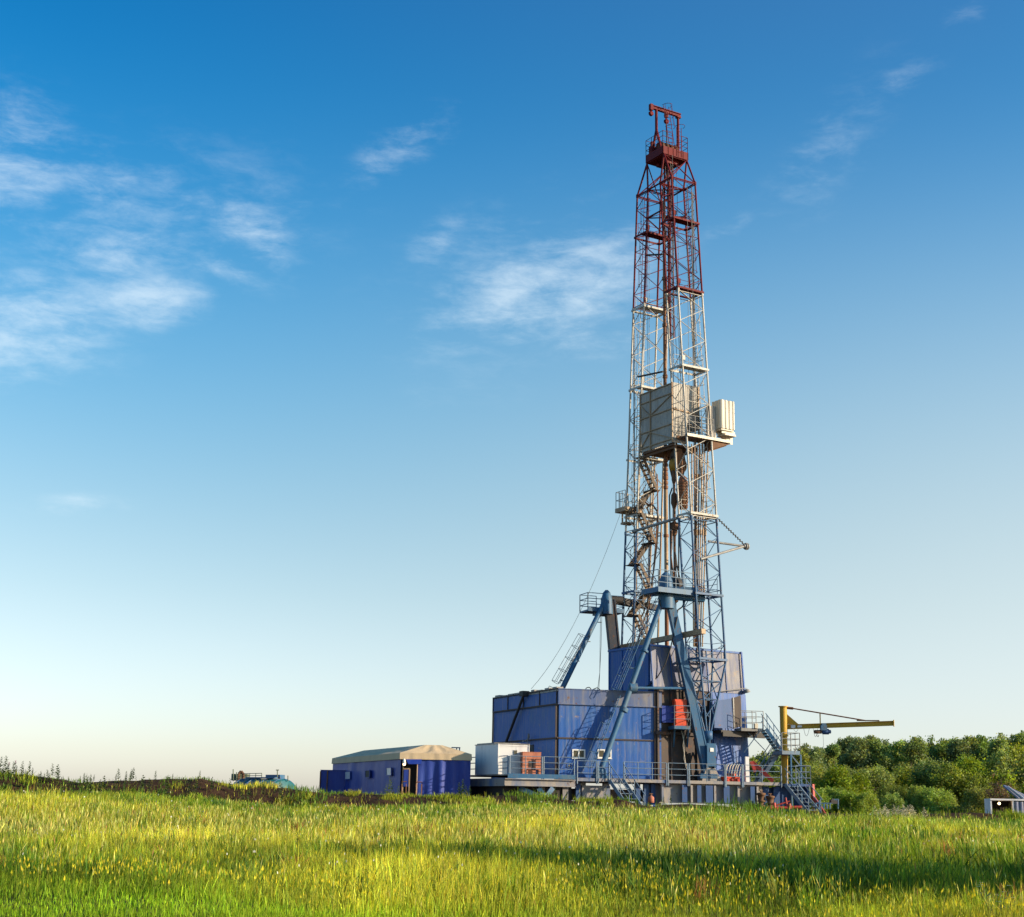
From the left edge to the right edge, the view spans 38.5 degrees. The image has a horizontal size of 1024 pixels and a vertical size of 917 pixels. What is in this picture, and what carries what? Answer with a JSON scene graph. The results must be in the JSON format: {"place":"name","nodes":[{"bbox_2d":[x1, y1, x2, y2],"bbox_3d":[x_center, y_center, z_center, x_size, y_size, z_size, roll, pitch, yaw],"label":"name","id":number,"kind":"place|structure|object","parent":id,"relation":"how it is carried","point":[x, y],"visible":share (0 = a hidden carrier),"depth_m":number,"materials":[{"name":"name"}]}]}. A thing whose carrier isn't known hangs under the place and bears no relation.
{"place":"outdoors","nodes":[
{"label":"outdoors","id":0,"kind":"place"},
{"bbox_2d":[0,774,1011,916],"bbox_3d":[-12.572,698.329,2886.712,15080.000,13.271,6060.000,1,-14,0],"label":"ground","id":1,"kind":"structure","parent":0,"point":[254,796],"depth_m":81.88,"materials":[{"name":"plant"}]},
{"bbox_2d":[162,777,169,794],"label":"tall weed","id":2,"kind":"object","parent":1,"relation":"on","point":[167,781],"visible":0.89,"depth_m":80.62,"materials":[{"name":"green plant"}]},
{"bbox_2d":[231,769,294,788],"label":"storage tank","id":3,"kind":"object","parent":1,"relation":"on","point":[242,777],"visible":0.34,"depth_m":93.45,"materials":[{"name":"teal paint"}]},
{"bbox_2d":[319,770,344,793],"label":"storage container","id":4,"kind":"object","parent":1,"relation":"on","point":[333,781],"visible":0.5,"depth_m":105.44,"materials":[{"name":"metal"}]},
{"bbox_2d":[332,745,471,796],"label":"portable site cabin","id":5,"kind":"object","parent":1,"relation":"on","point":[426,769],"visible":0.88,"depth_m":95.94,"materials":[{"name":"metal"}]},
{"bbox_2d":[345,771,350,779],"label":"window","id":6,"kind":"structure","parent":5,"relation":"in","point":[347,773],"depth_m":104.60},
{"bbox_2d":[386,767,391,775],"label":"window","id":7,"kind":"structure","parent":5,"relation":"in","point":[388,769],"depth_m":96.91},
{"bbox_2d":[403,769,408,786],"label":"door","id":8,"kind":"structure","parent":5,"relation":"in","point":[406,772],"depth_m":95.15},
{"bbox_2d":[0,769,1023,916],"bbox_3d":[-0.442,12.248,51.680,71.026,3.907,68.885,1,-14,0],"label":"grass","id":9,"kind":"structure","parent":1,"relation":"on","point":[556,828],"depth_m":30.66,"materials":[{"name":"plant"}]},
{"bbox_2d":[0,789,1023,916],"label":"wildflowers","id":10,"kind":"object","parent":1,"relation":"on","point":[357,888],"visible":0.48,"depth_m":24.12,"materials":[{"name":"yellow plant"}]},
{"bbox_2d":[451,747,824,812],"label":"rig platform","id":11,"kind":"structure","parent":1,"relation":"on","point":[685,791],"depth_m":96.28,"materials":[{"name":"paint"}]},
{"bbox_2d":[475,743,529,774],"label":"site cabin","id":12,"kind":"object","parent":11,"relation":"on","point":[489,759],"visible":0.9,"depth_m":95.29,"materials":[{"name":"metal"}]},
{"bbox_2d":[520,752,540,773],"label":"generator box","id":13,"kind":"object","parent":11,"relation":"on","point":[532,765],"visible":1,"depth_m":94.64,"materials":[{"name":"orange paint"}]},
{"bbox_2d":[491,686,673,779],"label":"equipment shed","id":14,"kind":"structure","parent":11,"relation":"on","point":[556,724],"depth_m":97.46,"materials":[{"name":"blue paint"},{"name":"dark steel"}]},
{"bbox_2d":[572,749,584,758],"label":"window","id":15,"kind":"structure","parent":14,"relation":"in","point":[577,753],"depth_m":96.41,"materials":[{"name":"white glass"}]},
{"bbox_2d":[552,590,656,689],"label":"mast support","id":16,"kind":"object","parent":14,"relation":"on","point":[608,610],"visible":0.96,"depth_m":105.14,"materials":[{"name":"blue metal"}]},
{"bbox_2d":[597,749,611,758],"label":"window","id":17,"kind":"structure","parent":14,"relation":"in","point":[601,751],"depth_m":96.76,"materials":[{"name":"white glass"}]},
{"bbox_2d":[584,569,717,778],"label":"mast support","id":18,"kind":"object","parent":11,"relation":"on","point":[669,590],"visible":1,"depth_m":98.59,"materials":[{"name":"blue metal"}]},
{"bbox_2d":[608,644,764,781],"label":"drill floor shelter","id":19,"kind":"object","parent":11,"relation":"on","point":[731,743],"visible":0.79,"depth_m":99.88,"materials":[{"name":"blue paint"}]},
{"bbox_2d":[668,705,690,746],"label":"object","id":20,"kind":"structure","parent":19,"relation":"attached to","point":[674,728],"depth_m":97.61,"materials":[{"name":"blue metal"}]},
{"bbox_2d":[672,699,686,725],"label":"control cabinet","id":21,"kind":"object","parent":20,"relation":"on","point":[681,720],"visible":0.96,"depth_m":98.17,"materials":[{"name":"metal"}]},
{"bbox_2d":[734,695,741,727],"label":"door","id":22,"kind":"structure","parent":19,"relation":"in","point":[737,700],"depth_m":100.22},
{"bbox_2d":[698,743,721,780],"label":"leg pedestal","id":23,"kind":"object","parent":11,"relation":"on","point":[710,754],"visible":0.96,"depth_m":97.40,"materials":[{"name":"paint"}]},
{"bbox_2d":[615,103,749,743],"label":"drilling mast","id":24,"kind":"object","parent":23,"relation":"on","point":[669,413],"visible":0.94,"depth_m":106.95,"materials":[{"name":"metal"}]},
{"bbox_2d":[531,498,625,688],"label":"guy rope","id":25,"kind":"object","parent":24,"relation":"attached to","point":[584,602],"visible":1,"depth_m":104.78,"materials":[{"name":"metal"}]},
{"bbox_2d":[635,504,658,629],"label":"mud hose","id":26,"kind":"object","parent":24,"relation":"attached to","point":[655,553],"visible":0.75,"depth_m":106.59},
{"bbox_2d":[637,474,658,639],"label":"hose","id":27,"kind":"object","parent":24,"relation":"attached to","point":[655,547],"visible":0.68,"depth_m":107.44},
{"bbox_2d":[670,530,673,577],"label":"hanging pipe","id":28,"kind":"object","parent":24,"relation":"hanging from","point":[671,554],"visible":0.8,"depth_m":102.30,"materials":[{"name":"metal"}]},
{"bbox_2d":[662,165,686,476],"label":"hoisting ropes","id":29,"kind":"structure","parent":24,"relation":"hanging from","point":[680,455],"depth_m":107.12,"materials":[{"name":"metal"}]},
{"bbox_2d":[669,470,678,644],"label":"lifting hook","id":30,"kind":"object","parent":29,"relation":"hanging from","point":[673,525],"visible":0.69,"depth_m":103.64,"materials":[{"name":"metal"}]},
{"bbox_2d":[675,552,685,612],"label":"mud hose","id":31,"kind":"object","parent":24,"relation":"attached to","point":[680,578],"visible":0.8,"depth_m":101.46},
{"bbox_2d":[678,476,687,509],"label":"power swivel","id":32,"kind":"object","parent":24,"relation":"attached to","point":[682,483],"visible":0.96,"depth_m":103.44,"materials":[{"name":"metal"}]},
{"bbox_2d":[691,444,693,646],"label":"drill pipe","id":33,"kind":"object","parent":24,"relation":"attached to","point":[693,530],"visible":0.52,"depth_m":103.15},
{"bbox_2d":[694,444,695,646],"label":"drill pipe","id":34,"kind":"object","parent":24,"relation":"attached to","point":[695,557],"visible":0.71,"depth_m":102.69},
{"bbox_2d":[696,445,697,533],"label":"drill pipe","id":35,"kind":"object","parent":24,"relation":"attached to","point":[696,483],"visible":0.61,"depth_m":104.11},
{"bbox_2d":[697,444,699,646],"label":"drill pipe","id":36,"kind":"object","parent":24,"relation":"attached to","point":[698,534],"visible":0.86,"depth_m":103.01,"materials":[{"name":"metal"}]},
{"bbox_2d":[698,444,702,628],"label":"drill pipe","id":37,"kind":"object","parent":24,"relation":"attached to","point":[700,532],"visible":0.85,"depth_m":103.19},
{"bbox_2d":[700,447,704,646],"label":"drill pipe","id":38,"kind":"object","parent":24,"relation":"attached to","point":[702,553],"visible":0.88,"depth_m":102.97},
{"bbox_2d":[702,453,707,646],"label":"drill pipe","id":39,"kind":"object","parent":24,"relation":"attached to","point":[705,548],"visible":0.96,"depth_m":102.92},
{"bbox_2d":[744,757,749,781],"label":"white locker","id":40,"kind":"object","parent":11,"relation":"on","point":[746,766],"visible":1,"depth_m":97.97,"materials":[{"name":"metal"}]},
{"bbox_2d":[750,761,773,781],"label":"ramp arm","id":41,"kind":"object","parent":11,"relation":"on","point":[759,768],"visible":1,"depth_m":97.99},
{"bbox_2d":[734,710,802,810],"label":"stair tower","id":42,"kind":"structure","parent":11,"relation":"on","point":[776,753],"depth_m":99.49,"materials":[{"name":"blue metal"}]},
{"bbox_2d":[778,706,893,786],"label":"jib crane","id":43,"kind":"object","parent":11,"relation":"on","point":[787,722],"visible":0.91,"depth_m":100.11,"materials":[{"name":"metal"}]},
{"bbox_2d":[814,723,830,746],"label":"chain hoist","id":44,"kind":"object","parent":43,"relation":"hanging from","point":[823,729],"visible":1,"depth_m":99.73,"materials":[{"name":"blue metal"}]},
{"bbox_2d":[648,793,653,802],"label":"gas bottle","id":45,"kind":"object","parent":1,"relation":"on","point":[650,798],"visible":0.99,"depth_m":94.67,"materials":[{"name":"orange paint"}]},
{"bbox_2d":[749,755,761,778],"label":"broadleaf tree","id":46,"kind":"object","parent":1,"relation":"on","point":[755,761],"visible":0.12,"depth_m":222.39,"materials":[{"name":"green plant"}]},
{"bbox_2d":[736,772,776,808],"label":"willow bush","id":47,"kind":"object","parent":1,"relation":"on","point":[766,780],"visible":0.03,"depth_m":138.41,"materials":[{"name":"green plant"}]},
{"bbox_2d":[757,790,765,806],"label":"valve stack","id":48,"kind":"object","parent":1,"relation":"on","point":[761,796],"visible":0.81,"depth_m":96.33,"materials":[{"name":"metal"}]},
{"bbox_2d":[753,751,769,766],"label":"broadleaf tree","id":49,"kind":"object","parent":1,"relation":"on","point":[757,756],"visible":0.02,"depth_m":228.62,"materials":[{"name":"green plant"}]},
{"bbox_2d":[758,754,769,767],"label":"broadleaf tree","id":50,"kind":"object","parent":1,"relation":"on","point":[762,758],"visible":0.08,"depth_m":227.05,"materials":[{"name":"green plant"}]},
{"bbox_2d":[751,772,780,807],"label":"willow bush","id":51,"kind":"object","parent":1,"relation":"on","point":[778,780],"visible":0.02,"depth_m":143.05,"materials":[{"name":"green plant"}]},
{"bbox_2d":[766,793,774,808],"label":"valve stack","id":52,"kind":"object","parent":1,"relation":"on","point":[770,798],"visible":0.88,"depth_m":96.30,"materials":[{"name":"metal"}]},
{"bbox_2d":[769,749,789,775],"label":"broadleaf tree","id":53,"kind":"object","parent":1,"relation":"on","point":[776,768],"visible":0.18,"depth_m":217.10,"materials":[{"name":"green plant"}]},
{"bbox_2d":[767,748,802,780],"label":"broadleaf tree","id":54,"kind":"object","parent":1,"relation":"on","point":[779,775],"visible":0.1,"depth_m":217.26,"materials":[{"name":"green plant"}]},
{"bbox_2d":[770,798,801,810],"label":"pipe manifold","id":55,"kind":"object","parent":1,"relation":"on","point":[787,806],"visible":0.66,"depth_m":95.55,"materials":[{"name":"red paint"}]},
{"bbox_2d":[788,749,812,771],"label":"broadleaf tree","id":56,"kind":"object","parent":1,"relation":"on","point":[805,759],"visible":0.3,"depth_m":218.02,"materials":[{"name":"green plant"}]},
{"bbox_2d":[794,743,829,769],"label":"broadleaf tree","id":57,"kind":"object","parent":1,"relation":"on","point":[805,748],"visible":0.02,"depth_m":224.32,"materials":[{"name":"green plant"}]},
{"bbox_2d":[808,746,827,770],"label":"broadleaf tree","id":58,"kind":"object","parent":1,"relation":"on","point":[819,755],"visible":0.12,"depth_m":219.60,"materials":[{"name":"green plant"}]},
{"bbox_2d":[809,785,832,812],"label":"willow bush","id":59,"kind":"object","parent":1,"relation":"on","point":[823,796],"visible":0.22,"depth_m":121.00,"materials":[{"name":"green plant"}]},
{"bbox_2d":[815,799,838,808],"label":"pipe rack","id":60,"kind":"object","parent":1,"relation":"on","point":[834,801],"visible":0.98,"depth_m":96.62,"materials":[{"name":"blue metal"}]},
{"bbox_2d":[796,760,859,788],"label":"willow bush","id":61,"kind":"object","parent":1,"relation":"on","point":[817,774],"visible":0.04,"depth_m":138.66,"materials":[{"name":"green plant"}]},
{"bbox_2d":[821,745,838,770],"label":"broadleaf tree","id":62,"kind":"object","parent":1,"relation":"on","point":[828,758],"visible":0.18,"depth_m":227.38,"materials":[{"name":"green plant"}]},
{"bbox_2d":[825,743,841,767],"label":"broadleaf tree","id":63,"kind":"object","parent":1,"relation":"on","point":[835,749],"visible":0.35,"depth_m":227.56,"materials":[{"name":"green plant"}]},
{"bbox_2d":[821,783,849,813],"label":"willow bush","id":64,"kind":"object","parent":1,"relation":"on","point":[831,791],"visible":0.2,"depth_m":123.64,"materials":[{"name":"green plant"}]},
{"bbox_2d":[832,737,845,766],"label":"broadleaf tree","id":65,"kind":"object","parent":1,"relation":"on","point":[840,745],"visible":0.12,"depth_m":234.93,"materials":[{"name":"green plant"}]},
{"bbox_2d":[810,763,878,804],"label":"willow bush","id":66,"kind":"object","parent":1,"relation":"on","point":[843,780],"visible":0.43,"depth_m":133.15,"materials":[{"name":"green plant"}]},
{"bbox_2d":[837,735,854,772],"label":"broadleaf tree","id":67,"kind":"object","parent":1,"relation":"on","point":[846,741],"visible":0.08,"depth_m":233.04,"materials":[{"name":"green plant"}]},
{"bbox_2d":[832,790,865,813],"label":"willow bush","id":68,"kind":"object","parent":1,"relation":"on","point":[844,797],"visible":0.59,"depth_m":121.39,"materials":[{"name":"green plant"}]},
{"bbox_2d":[839,735,872,771],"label":"broadleaf tree","id":69,"kind":"object","parent":1,"relation":"on","point":[854,757],"visible":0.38,"depth_m":220.03,"materials":[{"name":"green plant"}]},
{"bbox_2d":[830,763,900,802],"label":"willow bush","id":70,"kind":"object","parent":1,"relation":"on","point":[883,776],"visible":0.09,"depth_m":136.00,"materials":[{"name":"green plant"}]},
{"bbox_2d":[846,790,886,814],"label":"willow bush","id":71,"kind":"object","parent":1,"relation":"on","point":[863,800],"visible":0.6,"depth_m":121.06,"materials":[{"name":"green plant"}]},
{"bbox_2d":[863,734,879,755],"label":"broadleaf tree","id":72,"kind":"object","parent":1,"relation":"on","point":[869,737],"visible":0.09,"depth_m":223.75,"materials":[{"name":"green plant"}]},
{"bbox_2d":[866,738,895,769],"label":"broadleaf tree","id":73,"kind":"object","parent":1,"relation":"on","point":[878,751],"visible":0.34,"depth_m":220.05,"materials":[{"name":"green plant"}]},
{"bbox_2d":[881,738,891,770],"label":"broadleaf tree","id":74,"kind":"object","parent":1,"relation":"on","point":[885,742],"visible":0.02,"depth_m":229.57,"materials":[{"name":"green plant"}]},
{"bbox_2d":[867,768,917,790],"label":"willow bush","id":75,"kind":"object","parent":1,"relation":"on","point":[901,782],"visible":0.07,"depth_m":137.34,"materials":[{"name":"green plant"}]},
{"bbox_2d":[878,792,908,813],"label":"willow bush","id":76,"kind":"object","parent":1,"relation":"on","point":[896,800],"visible":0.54,"depth_m":123.14,"materials":[{"name":"green plant"}]},
{"bbox_2d":[875,782,911,811],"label":"willow bush","id":77,"kind":"object","parent":1,"relation":"on","point":[900,790],"visible":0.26,"depth_m":127.41,"materials":[{"name":"green plant"}]},
{"bbox_2d":[887,738,911,768],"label":"broadleaf tree","id":78,"kind":"object","parent":1,"relation":"on","point":[895,750],"visible":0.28,"depth_m":226.58,"materials":[{"name":"green plant"}]},
{"bbox_2d":[888,737,929,773],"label":"broadleaf tree","id":79,"kind":"object","parent":1,"relation":"on","point":[914,748],"visible":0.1,"depth_m":218.45,"materials":[{"name":"green plant"}]},
{"bbox_2d":[889,764,937,792],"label":"willow bush","id":80,"kind":"object","parent":1,"relation":"on","point":[899,772],"visible":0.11,"depth_m":138.12,"materials":[{"name":"green plant"}]},
{"bbox_2d":[905,783,925,812],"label":"willow bush","id":81,"kind":"object","parent":1,"relation":"on","point":[912,795],"visible":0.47,"depth_m":125.18,"materials":[{"name":"green plant"}]},
{"bbox_2d":[909,735,929,766],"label":"broadleaf tree","id":82,"kind":"object","parent":1,"relation":"on","point":[918,738],"visible":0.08,"depth_m":229.81,"materials":[{"name":"green plant"}]},
{"bbox_2d":[925,735,939,763],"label":"spruce tree","id":83,"kind":"object","parent":1,"relation":"on","point":[932,752],"visible":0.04,"depth_m":223.62,"materials":[{"name":"green plant"}]},
{"bbox_2d":[908,755,959,803],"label":"willow bush","id":84,"kind":"object","parent":1,"relation":"on","point":[921,765],"visible":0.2,"depth_m":139.09,"materials":[{"name":"green plant"}]},
{"bbox_2d":[913,785,956,813],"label":"willow bush","id":85,"kind":"object","parent":1,"relation":"on","point":[937,800],"visible":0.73,"depth_m":123.35,"materials":[{"name":"green plant"}]},
{"bbox_2d":[923,737,948,764],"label":"broadleaf tree","id":86,"kind":"object","parent":1,"relation":"on","point":[941,749],"visible":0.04,"depth_m":226.18,"materials":[{"name":"green plant"}]},
{"bbox_2d":[945,795,959,812],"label":"willow bush","id":87,"kind":"object","parent":1,"relation":"on","point":[957,803],"visible":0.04,"depth_m":126.43,"materials":[{"name":"green plant"}]},
{"bbox_2d":[943,736,974,769],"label":"broadleaf tree","id":88,"kind":"object","parent":1,"relation":"on","point":[956,748],"visible":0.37,"depth_m":221.94,"materials":[{"name":"green plant"}]},
{"bbox_2d":[927,761,994,806],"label":"willow bush","id":89,"kind":"object","parent":1,"relation":"on","point":[947,777],"visible":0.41,"depth_m":135.64,"materials":[{"name":"green plant"}]},
{"bbox_2d":[950,783,997,812],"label":"willow bush","id":90,"kind":"object","parent":1,"relation":"on","point":[977,796],"visible":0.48,"depth_m":120.36,"materials":[{"name":"green plant"}]},
{"bbox_2d":[962,735,986,764],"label":"broadleaf tree","id":91,"kind":"object","parent":1,"relation":"on","point":[974,743],"visible":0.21,"depth_m":226.79,"materials":[{"name":"green plant"}]},
{"bbox_2d":[940,752,1018,795],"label":"willow bush","id":92,"kind":"object","parent":1,"relation":"on","point":[971,764],"visible":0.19,"depth_m":138.15,"materials":[{"name":"green plant"}]},
{"bbox_2d":[974,734,990,756],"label":"broadleaf tree","id":93,"kind":"object","parent":1,"relation":"on","point":[983,745],"visible":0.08,"depth_m":230.64,"materials":[{"name":"green plant"}]},
{"bbox_2d":[976,882,1015,916],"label":"umbel plant","id":94,"kind":"object","parent":1,"relation":"on","point":[1004,906],"visible":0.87,"depth_m":22.85,"materials":[{"name":"green plant"}]},
{"bbox_2d":[985,736,1010,762],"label":"broadleaf tree","id":95,"kind":"object","parent":1,"relation":"on","point":[996,744],"visible":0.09,"depth_m":224.93,"materials":[{"name":"green plant"}]},
{"bbox_2d":[987,733,1010,750],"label":"broadleaf tree","id":96,"kind":"object","parent":1,"relation":"on","point":[1002,735],"depth_m":235.37,"materials":[{"name":"green plant"}]},
{"bbox_2d":[984,772,1015,798],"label":"dry bush","id":97,"kind":"object","parent":1,"relation":"on","point":[999,792],"visible":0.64,"depth_m":101.31,"materials":[{"name":"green plant"}]},
{"bbox_2d":[980,743,1023,777],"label":"willow bush","id":98,"kind":"object","parent":1,"relation":"on","point":[1007,758],"visible":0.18,"depth_m":139.30,"materials":[{"name":"green plant"}]},
{"bbox_2d":[982,740,1023,771],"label":"broadleaf tree","id":99,"kind":"object","parent":1,"relation":"on","point":[1018,751],"visible":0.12,"depth_m":141.40,"materials":[{"name":"green plant"}]},
{"bbox_2d":[984,767,1022,792],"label":"willow bush","id":100,"kind":"object","parent":1,"relation":"on","point":[1016,786],"visible":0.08,"depth_m":136.49,"materials":[{"name":"green plant"}]},
{"bbox_2d":[984,785,1023,815],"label":"work trailer","id":101,"kind":"object","parent":1,"relation":"on","point":[1001,805],"visible":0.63,"depth_m":89.14,"materials":[{"name":"white paint"}]},
{"bbox_2d":[985,752,1023,790],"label":"willow bush","id":102,"kind":"object","parent":1,"relation":"on","point":[1020,775],"visible":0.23,"depth_m":137.27,"materials":[{"name":"green plant"}]},
{"bbox_2d":[1010,732,1023,753],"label":"broadleaf tree","id":103,"kind":"object","parent":1,"relation":"on","point":[1019,736],"visible":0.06,"depth_m":218.68,"materials":[{"name":"green plant"}]},
{"bbox_2d":[0,0,1023,807],"label":"sky","id":104,"kind":"structure","parent":0,"point":[315,316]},
{"bbox_2d":[720,774,739,781],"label":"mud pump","id":105,"kind":"object","parent":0,"point":[736,779],"visible":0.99,"depth_m":97.34,"materials":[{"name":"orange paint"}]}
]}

